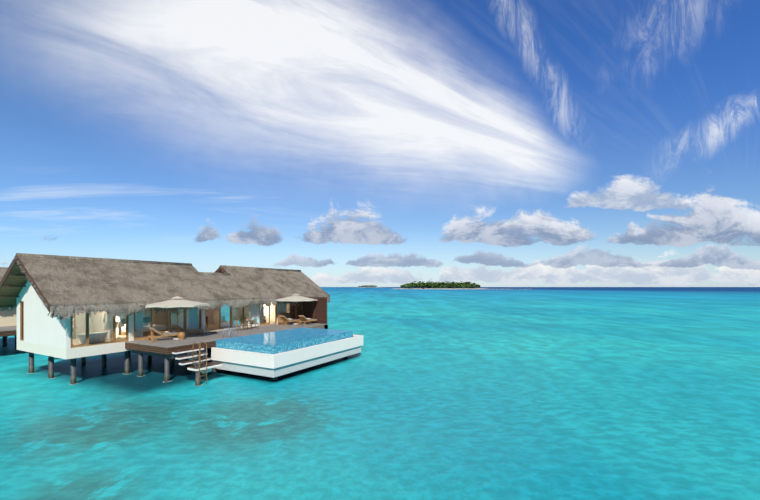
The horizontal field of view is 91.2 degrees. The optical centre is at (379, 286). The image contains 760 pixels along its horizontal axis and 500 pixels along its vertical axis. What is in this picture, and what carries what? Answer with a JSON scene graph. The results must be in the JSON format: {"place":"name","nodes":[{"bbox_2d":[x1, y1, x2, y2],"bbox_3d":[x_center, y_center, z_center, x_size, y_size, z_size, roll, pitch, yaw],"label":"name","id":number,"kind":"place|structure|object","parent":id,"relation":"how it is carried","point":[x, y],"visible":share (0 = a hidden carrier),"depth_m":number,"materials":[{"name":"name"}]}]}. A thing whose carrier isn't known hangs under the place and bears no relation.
{"place":"outdoors","nodes":[
{"label":"outdoors","id":0,"kind":"place"},
{"bbox_2d":[17,280,319,358],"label":"villa walls","id":1,"kind":"structure","parent":0,"point":[45,334],"depth_m":23.05,"materials":[{"name":"white paint"}]},
{"bbox_2d":[20,301,289,347],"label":"window","id":2,"kind":"structure","parent":1,"relation":"in","point":[225,315],"depth_m":24.45,"materials":[{"name":"clear glass"}]},
{"bbox_2d":[0,253,329,311],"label":"thatched roof","id":3,"kind":"structure","parent":1,"relation":"on","point":[58,280],"depth_m":24.85,"materials":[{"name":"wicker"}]},
{"bbox_2d":[0,258,329,326],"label":"roof fringe","id":4,"kind":"object","parent":3,"relation":"attached to","point":[62,313],"visible":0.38,"depth_m":22.62,"materials":[{"name":"fabric"}]},
{"bbox_2d":[125,322,327,358],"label":"villa deck","id":5,"kind":"structure","parent":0,"point":[162,346],"depth_m":23.73,"materials":[{"name":"brown wood"}]},
{"bbox_2d":[145,294,208,339],"bbox_3d":[-13.245,1.942,24.370,3.612,2.940,3.612,0,0,11],"label":"umbrella","id":6,"kind":"object","parent":5,"relation":"on","point":[177,301],"visible":0.96,"depth_m":23.53,"materials":[{"name":"beige fabric"}]},
{"bbox_2d":[276,294,317,324],"bbox_3d":[-7.678,1.942,34.034,3.612,2.940,3.612,0,0,11],"label":"umbrella","id":7,"kind":"object","parent":5,"relation":"on","point":[295,298],"visible":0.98,"depth_m":33.12,"materials":[{"name":"beige fabric"}]},
{"bbox_2d":[297,315,317,324],"bbox_3d":[-6.609,2.980,34.213,0.760,0.864,1.962,0,0,35],"label":"lounger","id":8,"kind":"object","parent":5,"relation":"on","point":[304,318],"visible":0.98,"depth_m":33.70,"materials":[{"name":"brown wood"}]},
{"bbox_2d":[278,311,290,322],"bbox_3d":[-9.032,2.837,35.059,0.560,1.150,1.160,0,0,29],"label":"lounge chair","id":9,"kind":"object","parent":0,"point":[286,314],"visible":0.62,"depth_m":34.66,"materials":[{"name":"brown wood"}]},
{"bbox_2d":[290,297,326,323],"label":"wall","id":10,"kind":"structure","parent":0,"point":[317,310],"depth_m":34.98,"materials":[{"name":"brown wood"}]},
{"bbox_2d":[0,287,759,499],"bbox_3d":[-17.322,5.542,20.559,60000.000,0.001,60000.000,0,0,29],"label":"sea water","id":11,"kind":"structure","parent":0,"point":[569,393],"depth_m":16.71,"materials":[{"name":"teal liquid"}]},
{"bbox_2d":[0,267,16,348],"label":"neighbour villa","id":12,"kind":"object","parent":11,"relation":"on","point":[8,323],"visible":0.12,"depth_m":32.52,"materials":[{"name":"white paint"}]},
{"bbox_2d":[26,349,349,385],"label":"support stilts","id":13,"kind":"object","parent":11,"relation":"in","point":[168,362],"visible":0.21,"depth_m":23.04,"materials":[{"name":"brown wood"}]},
{"bbox_2d":[73,327,107,343],"bbox_3d":[-17.442,2.883,22.529,0.720,1.018,1.778,0,0,29],"label":"bathtub","id":14,"kind":"object","parent":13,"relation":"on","point":[92,335],"depth_m":22.42,"materials":[{"name":"white ceramic"}]},
{"bbox_2d":[102,312,111,329],"bbox_3d":[-17.599,2.077,24.015,0.506,1.370,0.400,0,0,-25],"label":"curtain","id":15,"kind":"object","parent":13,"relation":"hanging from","point":[107,322],"depth_m":23.88,"materials":[{"name":"white fabric"}]},
{"bbox_2d":[119,317,166,335],"bbox_3d":[-16.953,2.817,26.739,2.080,1.150,2.300,0,0,29],"label":"bed","id":16,"kind":"object","parent":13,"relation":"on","point":[160,328],"visible":0.29,"depth_m":26.44,"materials":[{"name":"fabric"}]},
{"bbox_2d":[147,327,178,341],"bbox_3d":[-13.766,2.980,23.967,0.760,0.864,1.962,0,0,43],"label":"lounger","id":17,"kind":"object","parent":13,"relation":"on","point":[164,333],"visible":0.79,"depth_m":23.57,"materials":[{"name":"brown wood"}]},
{"bbox_2d":[178,332,184,339],"bbox_3d":[-12.914,3.172,24.246,0.450,0.480,0.450,0,0,29],"label":"side table","id":18,"kind":"object","parent":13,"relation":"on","point":[181,335],"visible":1,"depth_m":24.09,"materials":[{"name":"brown wood"}]},
{"bbox_2d":[171,324,203,336],"bbox_3d":[-13.332,2.980,25.804,0.760,0.864,1.962,0,0,37],"label":"lounger","id":19,"kind":"object","parent":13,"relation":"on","point":[186,330],"visible":0.92,"depth_m":25.63,"materials":[{"name":"brown wood"}]},
{"bbox_2d":[172,347,221,373],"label":"stairs","id":20,"kind":"structure","parent":13,"relation":"attached to","point":[192,355],"depth_m":21.67,"materials":[{"name":"white wood"}]},
{"bbox_2d":[193,342,206,385],"bbox_3d":[-10.241,4.741,21.161,0.594,3.202,0.494,0,0,29],"label":"ladder","id":21,"kind":"object","parent":13,"relation":"attached to","point":[200,362],"visible":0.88,"depth_m":21.21,"materials":[{"name":"brown wood"}]},
{"bbox_2d":[232,320,242,330],"bbox_3d":[-11.165,2.974,29.217,0.600,0.875,0.580,0,0,4],"label":"chair","id":22,"kind":"object","parent":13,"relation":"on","point":[237,323],"visible":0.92,"depth_m":28.98,"materials":[{"name":"wicker"}]},
{"bbox_2d":[242,318,252,329],"bbox_3d":[-10.670,2.967,29.915,0.840,0.891,0.840,0,0,29],"label":"table","id":23,"kind":"object","parent":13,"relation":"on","point":[247,320],"visible":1,"depth_m":29.82,"materials":[{"name":"wood"}]},
{"bbox_2d":[249,318,257,328],"bbox_3d":[-10.438,2.974,30.757,0.580,0.875,0.600,0,0,-41],"label":"chair","id":24,"kind":"object","parent":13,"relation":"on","point":[254,321],"visible":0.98,"depth_m":30.65,"materials":[{"name":"wicker"}]},
{"bbox_2d":[211,327,362,377],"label":"swimming pool","id":25,"kind":"structure","parent":13,"relation":"attached to","point":[275,354],"depth_m":23.29,"materials":[{"name":"grey"}]},
{"bbox_2d":[223,324,236,337],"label":"villa pool handrails","id":26,"kind":"object","parent":25,"relation":"attached to","point":[229,330],"visible":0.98,"depth_m":24.98,"materials":[{"name":"silver metal"}]},
{"bbox_2d":[278,316,298,325],"bbox_3d":[-8.213,2.980,33.780,0.760,0.864,1.962,0,0,35],"label":"lounger","id":27,"kind":"object","parent":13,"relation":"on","point":[285,319],"visible":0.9,"depth_m":33.34,"materials":[{"name":"brown wood"}]},
{"bbox_2d":[0,0,759,286],"label":"sky","id":28,"kind":"structure","parent":0,"point":[340,143],"materials":[{"name":"blue"}]},
{"bbox_2d":[396,288,484,288],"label":"beach","id":29,"kind":"structure","parent":0,"point":[440,288],"depth_m":911.61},
{"bbox_2d":[400,281,479,287],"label":"island trees","id":30,"kind":"object","parent":29,"relation":"on","point":[432,284],"visible":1,"depth_m":929.61,"materials":[{"name":"green plant"}]}
]}

